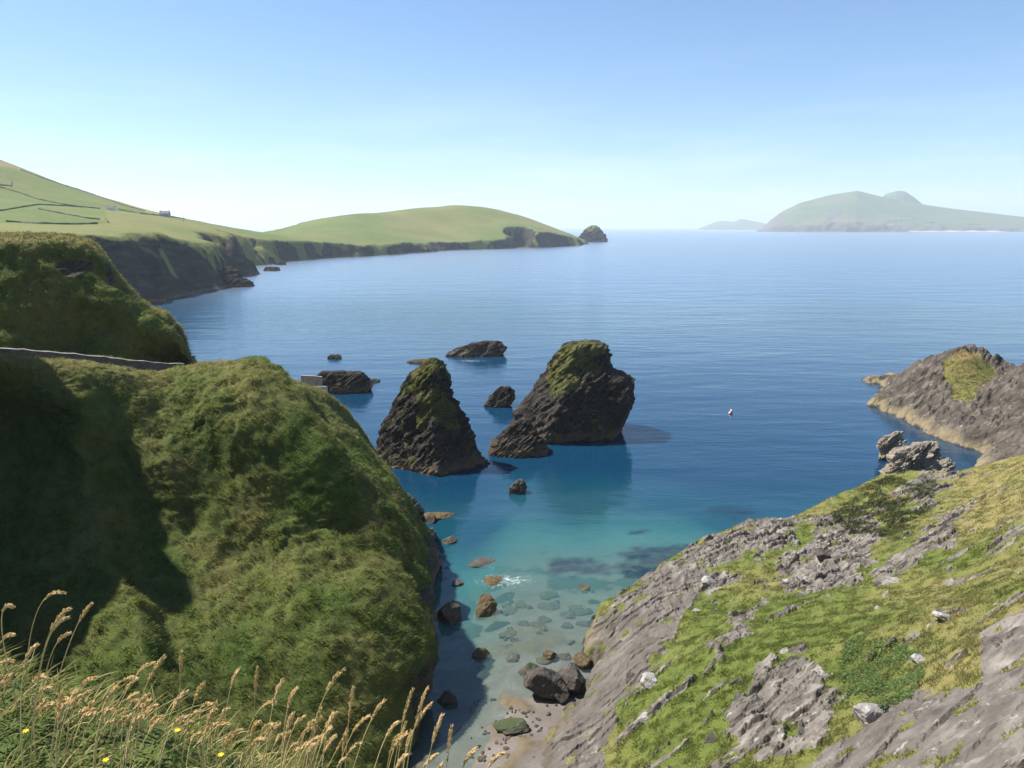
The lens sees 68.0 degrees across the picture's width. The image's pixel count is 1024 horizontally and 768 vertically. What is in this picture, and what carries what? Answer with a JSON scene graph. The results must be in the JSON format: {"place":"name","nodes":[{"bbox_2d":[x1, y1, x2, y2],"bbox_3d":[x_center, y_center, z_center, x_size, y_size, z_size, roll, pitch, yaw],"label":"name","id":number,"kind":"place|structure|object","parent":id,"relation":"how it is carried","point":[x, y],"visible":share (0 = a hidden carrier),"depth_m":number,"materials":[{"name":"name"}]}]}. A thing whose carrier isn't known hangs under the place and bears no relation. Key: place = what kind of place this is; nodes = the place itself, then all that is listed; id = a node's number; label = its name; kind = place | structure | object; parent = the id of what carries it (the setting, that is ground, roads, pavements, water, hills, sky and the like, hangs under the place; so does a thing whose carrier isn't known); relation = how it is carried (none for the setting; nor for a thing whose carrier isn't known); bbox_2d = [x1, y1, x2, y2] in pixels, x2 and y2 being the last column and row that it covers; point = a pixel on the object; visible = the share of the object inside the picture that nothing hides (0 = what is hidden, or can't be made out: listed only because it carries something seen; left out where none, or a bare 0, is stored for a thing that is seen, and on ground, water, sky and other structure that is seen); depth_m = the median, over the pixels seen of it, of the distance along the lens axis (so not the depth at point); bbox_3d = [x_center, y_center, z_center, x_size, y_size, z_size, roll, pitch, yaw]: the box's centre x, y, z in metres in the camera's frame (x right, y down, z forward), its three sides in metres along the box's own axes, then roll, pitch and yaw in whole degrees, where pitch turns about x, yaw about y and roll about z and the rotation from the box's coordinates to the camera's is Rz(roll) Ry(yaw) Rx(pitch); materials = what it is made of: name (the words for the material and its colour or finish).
{"place":"outdoors","nodes":[
{"label":"outdoors","id":0,"kind":"place"},
{"bbox_2d":[0,230,197,365],"bbox_3d":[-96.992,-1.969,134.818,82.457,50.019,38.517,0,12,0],"label":"grass","id":1,"kind":"structure","parent":0,"point":[102,253],"depth_m":130.64,"materials":[{"name":"plant"}]},
{"bbox_2d":[0,350,442,767],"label":"terrain","id":2,"kind":"structure","parent":0,"point":[317,668],"depth_m":83.09,"materials":[{"name":"plant"}]},
{"bbox_2d":[0,348,183,371],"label":"stone wall","id":3,"kind":"structure","parent":2,"relation":"on","point":[143,365],"depth_m":101.65,"materials":[{"name":"stone"}]},
{"bbox_2d":[301,375,322,385],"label":"concrete wall","id":4,"kind":"structure","parent":2,"relation":"on","point":[313,380],"depth_m":128.82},
{"bbox_2d":[0,566,510,767],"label":"clifftop","id":5,"kind":"structure","parent":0,"point":[148,743],"depth_m":2.58,"materials":[{"name":"plant"}]},
{"bbox_2d":[1,603,19,715],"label":"grass stalk","id":6,"kind":"object","parent":5,"relation":"on","point":[9,605],"depth_m":2.60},
{"bbox_2d":[9,697,47,765],"bbox_3d":[-1.502,1.083,2.352,0.132,0.209,0.015,-8,14,-33],"label":"grass stalk","id":7,"kind":"object","parent":5,"relation":"on","point":[43,703],"depth_m":2.35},
{"bbox_2d":[20,642,39,767],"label":"grass stalk","id":8,"kind":"object","parent":5,"relation":"on","point":[28,654],"depth_m":2.22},
{"bbox_2d":[33,685,52,767],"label":"grass stalk","id":9,"kind":"object","parent":5,"relation":"on","point":[42,689],"depth_m":2.35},
{"bbox_2d":[25,590,65,689],"bbox_3d":[-1.704,0.990,2.765,0.246,0.535,0.017,2,12,8],"label":"grass stalk","id":10,"kind":"object","parent":5,"relation":"on","point":[56,592],"depth_m":2.72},
{"bbox_2d":[30,606,71,767],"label":"grass stalk","id":11,"kind":"object","parent":5,"relation":"on","point":[59,616],"depth_m":2.18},
{"bbox_2d":[33,616,69,737],"bbox_3d":[-1.525,0.971,2.510,0.154,0.406,0.024,-9,15,-36],"label":"grass stalk","id":12,"kind":"object","parent":5,"relation":"on","point":[62,619],"depth_m":2.50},
{"bbox_2d":[40,631,71,702],"bbox_3d":[-1.648,1.059,2.733,0.170,0.371,0.013,0,12,0],"label":"grass stalk","id":13,"kind":"object","parent":5,"relation":"on","point":[67,633],"depth_m":2.70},
{"bbox_2d":[49,690,64,767],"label":"grass stalk","id":14,"kind":"object","parent":5,"relation":"on","point":[59,701],"depth_m":2.16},
{"bbox_2d":[55,702,66,767],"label":"grass stalk","id":15,"kind":"object","parent":5,"relation":"on","point":[60,712],"depth_m":2.14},
{"bbox_2d":[54,688,81,749],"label":"grass stalk","id":16,"kind":"object","parent":5,"relation":"on","point":[74,693],"depth_m":2.52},
{"bbox_2d":[57,694,82,765],"bbox_3d":[-1.365,1.085,2.337,0.020,0.254,0.110,10,16,41],"label":"grass stalk","id":17,"kind":"object","parent":5,"relation":"on","point":[79,696],"depth_m":2.33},
{"bbox_2d":[48,602,92,715],"bbox_3d":[-1.541,0.973,2.646,0.196,0.440,0.018,-3,12,-15],"label":"grass stalk","id":18,"kind":"object","parent":5,"relation":"on","point":[86,609],"depth_m":2.63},
{"bbox_2d":[64,675,96,767],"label":"grass stalk","id":19,"kind":"object","parent":5,"relation":"on","point":[88,679],"depth_m":2.31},
{"bbox_2d":[66,711,96,755],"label":"grass stalk","id":20,"kind":"object","parent":5,"relation":"on","point":[85,715],"depth_m":2.39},
{"bbox_2d":[93,706,113,767],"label":"grass stalk","id":21,"kind":"object","parent":5,"relation":"on","point":[108,710],"depth_m":2.24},
{"bbox_2d":[94,685,118,767],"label":"grass stalk","id":22,"kind":"object","parent":5,"relation":"on","point":[109,694],"depth_m":2.18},
{"bbox_2d":[111,714,129,767],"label":"grass stalk","id":23,"kind":"object","parent":5,"relation":"on","point":[121,720],"depth_m":2.18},
{"bbox_2d":[101,661,156,765],"bbox_3d":[-1.207,1.046,2.393,0.200,0.358,0.017,-3,12,-13],"label":"grass stalk","id":24,"kind":"object","parent":5,"relation":"on","point":[143,667],"depth_m":2.38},
{"bbox_2d":[121,691,139,767],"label":"grass stalk","id":25,"kind":"object","parent":5,"relation":"on","point":[133,695],"depth_m":2.40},
{"bbox_2d":[122,692,151,767],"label":"grass stalk","id":26,"kind":"object","parent":5,"relation":"on","point":[145,696],"depth_m":2.24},
{"bbox_2d":[134,697,152,767],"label":"grass stalk","id":27,"kind":"object","parent":5,"relation":"on","point":[146,703],"depth_m":2.40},
{"bbox_2d":[129,703,159,767],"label":"grass stalk","id":28,"kind":"object","parent":5,"relation":"on","point":[149,710],"depth_m":2.18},
{"bbox_2d":[124,654,166,767],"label":"grass stalk","id":29,"kind":"object","parent":5,"relation":"on","point":[159,662],"depth_m":2.16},
{"bbox_2d":[132,716,162,767],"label":"grass stalk","id":30,"kind":"object","parent":5,"relation":"on","point":[155,723],"depth_m":2.32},
{"bbox_2d":[158,689,188,767],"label":"grass stalk","id":31,"kind":"object","parent":5,"relation":"on","point":[179,698],"depth_m":2.22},
{"bbox_2d":[159,714,189,767],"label":"grass stalk","id":32,"kind":"object","parent":5,"relation":"on","point":[178,719],"depth_m":2.25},
{"bbox_2d":[0,636,349,767],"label":"grass","id":33,"kind":"structure","parent":5,"relation":"on","point":[59,686],"depth_m":2.75,"materials":[{"name":"plant"}]},
{"bbox_2d":[177,650,182,743],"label":"grass stalk","id":34,"kind":"object","parent":5,"relation":"on","point":[180,661],"depth_m":2.63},
{"bbox_2d":[180,681,205,767],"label":"grass stalk","id":35,"kind":"object","parent":5,"relation":"on","point":[200,687],"depth_m":2.32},
{"bbox_2d":[203,708,217,767],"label":"grass stalk","id":36,"kind":"object","parent":5,"relation":"on","point":[212,712],"depth_m":2.28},
{"bbox_2d":[216,707,229,767],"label":"grass stalk","id":37,"kind":"object","parent":5,"relation":"on","point":[224,711],"depth_m":2.37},
{"bbox_2d":[221,667,240,767],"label":"grass stalk","id":38,"kind":"object","parent":5,"relation":"on","point":[234,676],"depth_m":2.77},
{"bbox_2d":[240,736,266,767],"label":"grass stalk","id":39,"kind":"object","parent":5,"relation":"on","point":[258,739],"depth_m":2.30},
{"bbox_2d":[252,664,258,759],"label":"grass stalk","id":40,"kind":"object","parent":5,"relation":"on","point":[256,677],"depth_m":2.83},
{"bbox_2d":[240,700,277,764],"bbox_3d":[-0.977,1.347,2.924,0.163,0.276,0.014,-1,12,-5],"label":"grass stalk","id":41,"kind":"object","parent":5,"relation":"on","point":[269,702],"depth_m":2.90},
{"bbox_2d":[252,722,276,767],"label":"grass stalk","id":42,"kind":"object","parent":5,"relation":"on","point":[267,726],"depth_m":2.32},
{"bbox_2d":[265,678,284,767],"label":"grass stalk","id":43,"kind":"object","parent":5,"relation":"on","point":[278,686],"depth_m":2.24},
{"bbox_2d":[280,711,294,767],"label":"grass stalk","id":44,"kind":"object","parent":5,"relation":"on","point":[290,719],"depth_m":2.30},
{"bbox_2d":[280,686,299,766],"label":"grass stalk","id":45,"kind":"object","parent":5,"relation":"on","point":[294,690],"depth_m":2.36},
{"bbox_2d":[295,718,320,767],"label":"grass stalk","id":46,"kind":"object","parent":5,"relation":"on","point":[310,723],"depth_m":2.28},
{"bbox_2d":[310,707,322,767],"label":"grass stalk","id":47,"kind":"object","parent":5,"relation":"on","point":[317,718],"depth_m":2.23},
{"bbox_2d":[314,725,333,767],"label":"grass stalk","id":48,"kind":"object","parent":5,"relation":"on","point":[328,730],"depth_m":2.36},
{"bbox_2d":[302,667,346,767],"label":"grass stalk","id":49,"kind":"object","parent":5,"relation":"on","point":[333,680],"depth_m":2.34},
{"bbox_2d":[317,734,336,767],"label":"grass stalk","id":50,"kind":"object","parent":5,"relation":"on","point":[332,739],"depth_m":2.17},
{"bbox_2d":[345,685,354,767],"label":"grass stalk","id":51,"kind":"object","parent":5,"relation":"on","point":[351,698],"depth_m":2.67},
{"bbox_2d":[339,714,371,767],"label":"grass stalk","id":52,"kind":"object","parent":5,"relation":"on","point":[362,720],"depth_m":2.70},
{"bbox_2d":[353,698,386,767],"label":"grass stalk","id":53,"kind":"object","parent":5,"relation":"on","point":[379,706],"depth_m":2.80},
{"bbox_2d":[388,730,408,767],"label":"grass stalk","id":54,"kind":"object","parent":5,"relation":"on","point":[400,738],"depth_m":2.20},
{"bbox_2d":[394,687,414,767],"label":"grass stalk","id":55,"kind":"object","parent":5,"relation":"on","point":[407,704],"depth_m":2.78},
{"bbox_2d":[401,702,432,767],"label":"grass stalk","id":56,"kind":"object","parent":5,"relation":"on","point":[419,718],"depth_m":2.29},
{"bbox_2d":[407,686,428,766],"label":"grass stalk","id":57,"kind":"object","parent":5,"relation":"on","point":[423,697],"depth_m":2.78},
{"bbox_2d":[427,713,444,767],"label":"grass stalk","id":58,"kind":"object","parent":5,"relation":"on","point":[437,727],"depth_m":2.30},
{"bbox_2d":[446,724,453,767],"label":"grass stalk","id":59,"kind":"object","parent":5,"relation":"on","point":[449,739],"depth_m":2.63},
{"bbox_2d":[0,160,587,303],"bbox_3d":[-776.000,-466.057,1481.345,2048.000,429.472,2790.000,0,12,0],"label":"hills","id":60,"kind":"structure","parent":0,"point":[156,259],"depth_m":1053.27,"materials":[{"name":"plant"}]},
{"bbox_2d":[0,204,82,210],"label":"field wall","id":61,"kind":"structure","parent":60,"relation":"on","point":[38,204],"depth_m":818.39,"materials":[{"name":"stone"}]},
{"bbox_2d":[0,186,99,208],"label":"field wall","id":62,"kind":"structure","parent":60,"relation":"on","point":[47,200],"depth_m":966.18,"materials":[{"name":"stone"}]},
{"bbox_2d":[6,220,97,224],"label":"field wall","id":63,"kind":"structure","parent":60,"relation":"on","point":[28,222],"depth_m":607.50,"materials":[{"name":"stone"}]},
{"bbox_2d":[38,207,99,219],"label":"field wall","id":64,"kind":"structure","parent":60,"relation":"on","point":[68,214],"depth_m":732.51,"materials":[{"name":"stone"}]},
{"bbox_2d":[20,169,144,210],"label":"field wall","id":65,"kind":"structure","parent":60,"relation":"on","point":[84,191],"depth_m":1203.59,"materials":[{"name":"stone"}]},
{"bbox_2d":[0,0,1023,227],"label":"sky","id":66,"kind":"structure","parent":0,"point":[229,113],"materials":[{"name":"blue"}]},
{"bbox_2d":[407,556,667,767],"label":"beach","id":67,"kind":"structure","parent":0,"point":[464,675],"depth_m":91.39,"materials":[{"name":"sand"}]},
{"bbox_2d":[498,629,516,638],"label":"submerged rock","id":68,"kind":"object","parent":67,"relation":"on","point":[509,633],"visible":0.94,"depth_m":96.67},
{"bbox_2d":[500,605,517,615],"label":"submerged rock","id":69,"kind":"object","parent":67,"relation":"on","point":[511,610],"visible":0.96,"depth_m":104.03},
{"bbox_2d":[492,717,528,734],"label":"boulder","id":70,"kind":"object","parent":67,"relation":"on","point":[511,725],"visible":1,"depth_m":75.84,"materials":[{"name":"stone"}]},
{"bbox_2d":[506,653,519,662],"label":"submerged rock","id":71,"kind":"object","parent":67,"relation":"on","point":[513,658],"visible":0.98,"depth_m":90.39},
{"bbox_2d":[518,662,539,676],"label":"boulder","id":72,"kind":"object","parent":67,"relation":"on","point":[522,672],"visible":0.42,"depth_m":86.57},
{"bbox_2d":[523,667,567,699],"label":"boulder","id":73,"kind":"object","parent":67,"relation":"on","point":[543,682],"visible":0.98,"depth_m":81.16,"materials":[{"name":"stone"}]},
{"bbox_2d":[537,602,555,610],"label":"submerged rock","id":74,"kind":"object","parent":67,"relation":"on","point":[542,605],"visible":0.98,"depth_m":104.71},
{"bbox_2d":[543,650,556,659],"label":"boulder","id":75,"kind":"object","parent":67,"relation":"on","point":[549,655],"visible":1,"depth_m":90.05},
{"bbox_2d":[555,686,569,703],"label":"boulder","id":76,"kind":"object","parent":67,"relation":"on","point":[561,698],"visible":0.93,"depth_m":80.91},
{"bbox_2d":[558,662,585,693],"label":"boulder","id":77,"kind":"object","parent":67,"relation":"on","point":[574,680],"visible":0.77,"depth_m":82.98,"materials":[{"name":"stone"}]},
{"bbox_2d":[572,652,591,667],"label":"boulder","id":78,"kind":"object","parent":67,"relation":"on","point":[581,659],"visible":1,"depth_m":88.36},
{"bbox_2d":[151,228,1023,607],"bbox_3d":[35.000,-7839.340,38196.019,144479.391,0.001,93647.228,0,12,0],"label":"sea","id":79,"kind":"structure","parent":0,"point":[781,344],"depth_m":327.59,"materials":[{"name":"liquid"}]},
{"bbox_2d":[220,266,253,287],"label":"shore rock","id":80,"kind":"object","parent":79,"relation":"in","point":[231,276],"visible":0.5,"depth_m":647.14,"materials":[{"name":"stone"}]},
{"bbox_2d":[316,370,372,393],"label":"skerry","id":81,"kind":"structure","parent":79,"relation":"in","point":[343,382],"depth_m":233.06,"materials":[{"name":"stone"}]},
{"bbox_2d":[375,357,489,475],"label":"sea stack","id":82,"kind":"object","parent":79,"relation":"in","point":[461,452],"visible":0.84,"depth_m":159.31,"materials":[{"name":"stone"}]},
{"bbox_2d":[379,357,458,465],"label":"grass","id":83,"kind":"structure","parent":82,"relation":"on","point":[433,388],"depth_m":158.66,"materials":[{"name":"plant"}]},
{"bbox_2d":[432,512,454,519],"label":"boulder","id":84,"kind":"object","parent":79,"relation":"in","point":[441,515],"visible":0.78,"depth_m":133.60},
{"bbox_2d":[437,690,457,704],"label":"boulder","id":85,"kind":"object","parent":79,"relation":"in","point":[448,697],"visible":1,"depth_m":81.27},
{"bbox_2d":[442,535,455,543],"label":"boulder","id":86,"kind":"object","parent":79,"relation":"in","point":[450,539],"visible":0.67,"depth_m":122.64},
{"bbox_2d":[437,600,462,630],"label":"boulder","id":87,"kind":"object","parent":79,"relation":"in","point":[449,615],"visible":0.99,"depth_m":98.14,"materials":[{"name":"stone"}]},
{"bbox_2d":[446,340,507,356],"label":"skerry","id":88,"kind":"structure","parent":79,"relation":"in","point":[487,348],"depth_m":299.88,"materials":[{"name":"stone"}]},
{"bbox_2d":[467,557,496,566],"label":"boulder","id":89,"kind":"object","parent":79,"relation":"in","point":[481,562],"visible":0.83,"depth_m":115.33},
{"bbox_2d":[472,647,491,659],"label":"boulder","id":90,"kind":"object","parent":79,"relation":"in","point":[481,653],"visible":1,"depth_m":90.29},
{"bbox_2d":[475,594,497,620],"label":"boulder","id":91,"kind":"object","parent":79,"relation":"in","point":[487,604],"visible":1,"depth_m":99.98,"materials":[{"name":"stone"}]},
{"bbox_2d":[483,575,504,587],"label":"boulder","id":92,"kind":"object","parent":79,"relation":"in","point":[493,581],"visible":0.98,"depth_m":109.26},
{"bbox_2d":[484,386,515,407],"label":"skerry","id":93,"kind":"structure","parent":79,"relation":"in","point":[502,396],"depth_m":215.22,"materials":[{"name":"stone"}]},
{"bbox_2d":[508,479,526,493],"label":"shore rock","id":94,"kind":"object","parent":79,"relation":"in","point":[518,486],"visible":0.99,"depth_m":145.20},
{"bbox_2d":[488,419,548,457],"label":"shore rock","id":95,"kind":"object","parent":79,"relation":"in","point":[521,438],"visible":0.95,"depth_m":169.24,"materials":[{"name":"stone"}]},
{"bbox_2d":[509,339,635,443],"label":"sea stack","id":96,"kind":"object","parent":79,"relation":"in","point":[540,403],"visible":0.77,"depth_m":180.05,"materials":[{"name":"stone"}]},
{"bbox_2d":[531,338,633,433],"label":"grass","id":97,"kind":"structure","parent":96,"relation":"on","point":[575,368],"depth_m":180.78,"materials":[{"name":"plant"}]},
{"bbox_2d":[579,225,607,241],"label":"islet","id":98,"kind":"object","parent":79,"relation":"in","point":[593,233],"visible":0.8,"depth_m":2621.01,"materials":[{"name":"stone"}]},
{"bbox_2d":[876,431,906,460],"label":"rock outcrop","id":99,"kind":"object","parent":79,"relation":"in","point":[886,444],"visible":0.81,"depth_m":165.28,"materials":[{"name":"stone"}]},
{"bbox_2d":[879,441,955,474],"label":"rock outcrop","id":100,"kind":"object","parent":79,"relation":"in","point":[920,456],"visible":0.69,"depth_m":145.25,"materials":[{"name":"stone"}]},
{"bbox_2d":[699,219,765,229],"bbox_3d":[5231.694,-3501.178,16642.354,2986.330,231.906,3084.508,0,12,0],"label":"island","id":101,"kind":"structure","parent":0,"point":[741,224],"depth_m":15696.16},
{"bbox_2d":[541,455,1023,767],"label":"hillside","id":102,"kind":"structure","parent":0,"point":[937,726],"depth_m":68.14,"materials":[{"name":"stone"}]},
{"bbox_2d":[640,672,657,689],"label":"stone","id":103,"kind":"object","parent":102,"relation":"on","point":[649,680],"visible":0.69,"depth_m":70.79,"materials":[{"name":"stone"}]},
{"bbox_2d":[701,576,715,587],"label":"stone","id":104,"kind":"object","parent":102,"relation":"on","point":[707,581],"visible":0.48,"depth_m":89.97,"materials":[{"name":"stone"}]},
{"bbox_2d":[548,454,1023,767],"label":"grass","id":105,"kind":"structure","parent":102,"relation":"on","point":[968,641],"depth_m":65.48,"materials":[{"name":"plant"}]},
{"bbox_2d":[814,548,831,560],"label":"stone","id":106,"kind":"object","parent":102,"relation":"on","point":[821,555],"visible":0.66,"depth_m":88.03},
{"bbox_2d":[852,703,883,725],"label":"stone","id":107,"kind":"object","parent":102,"relation":"on","point":[866,714],"visible":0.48,"depth_m":47.11,"materials":[{"name":"stone"}]},
{"bbox_2d":[834,633,925,711],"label":"weeds","id":108,"kind":"object","parent":102,"relation":"on","point":[869,682],"visible":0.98,"depth_m":53.15,"materials":[{"name":"green plant"}]},
{"bbox_2d":[825,468,937,540],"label":"heather","id":109,"kind":"object","parent":102,"relation":"on","point":[889,506],"visible":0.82,"depth_m":105.16,"materials":[{"name":"green plant"}]},
{"bbox_2d":[911,653,924,663],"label":"stone","id":110,"kind":"object","parent":102,"relation":"on","point":[916,657],"visible":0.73,"depth_m":51.59,"materials":[{"name":"stone"}]},
{"bbox_2d":[932,611,950,621],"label":"stone","id":111,"kind":"object","parent":102,"relation":"on","point":[941,616],"visible":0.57,"depth_m":55.69,"materials":[{"name":"stone"}]},
{"bbox_2d":[756,191,1023,231],"bbox_3d":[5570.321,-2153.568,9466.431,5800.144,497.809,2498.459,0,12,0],"label":"island","id":112,"kind":"structure","parent":0,"point":[856,211],"depth_m":8710.78,"materials":[{"name":"plant"}]},
{"bbox_2d":[910,230,1004,231],"bbox_3d":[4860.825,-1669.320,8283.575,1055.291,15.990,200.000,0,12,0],"label":"strand","id":113,"kind":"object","parent":112,"relation":"attached to","point":[958,231],"visible":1,"depth_m":8263.93},
{"bbox_2d":[883,191,921,203],"bbox_3d":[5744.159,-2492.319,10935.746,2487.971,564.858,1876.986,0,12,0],"label":"island","id":114,"kind":"structure","parent":0,"point":[902,196],"depth_m":10772.39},
{"bbox_2d":[860,344,1023,466],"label":"headland","id":115,"kind":"structure","parent":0,"point":[987,422],"depth_m":191.82,"materials":[{"name":"stone"}]},
{"bbox_2d":[943,348,996,401],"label":"grass","id":116,"kind":"structure","parent":115,"relation":"on","point":[974,382],"depth_m":202.65,"materials":[{"name":"plant"}]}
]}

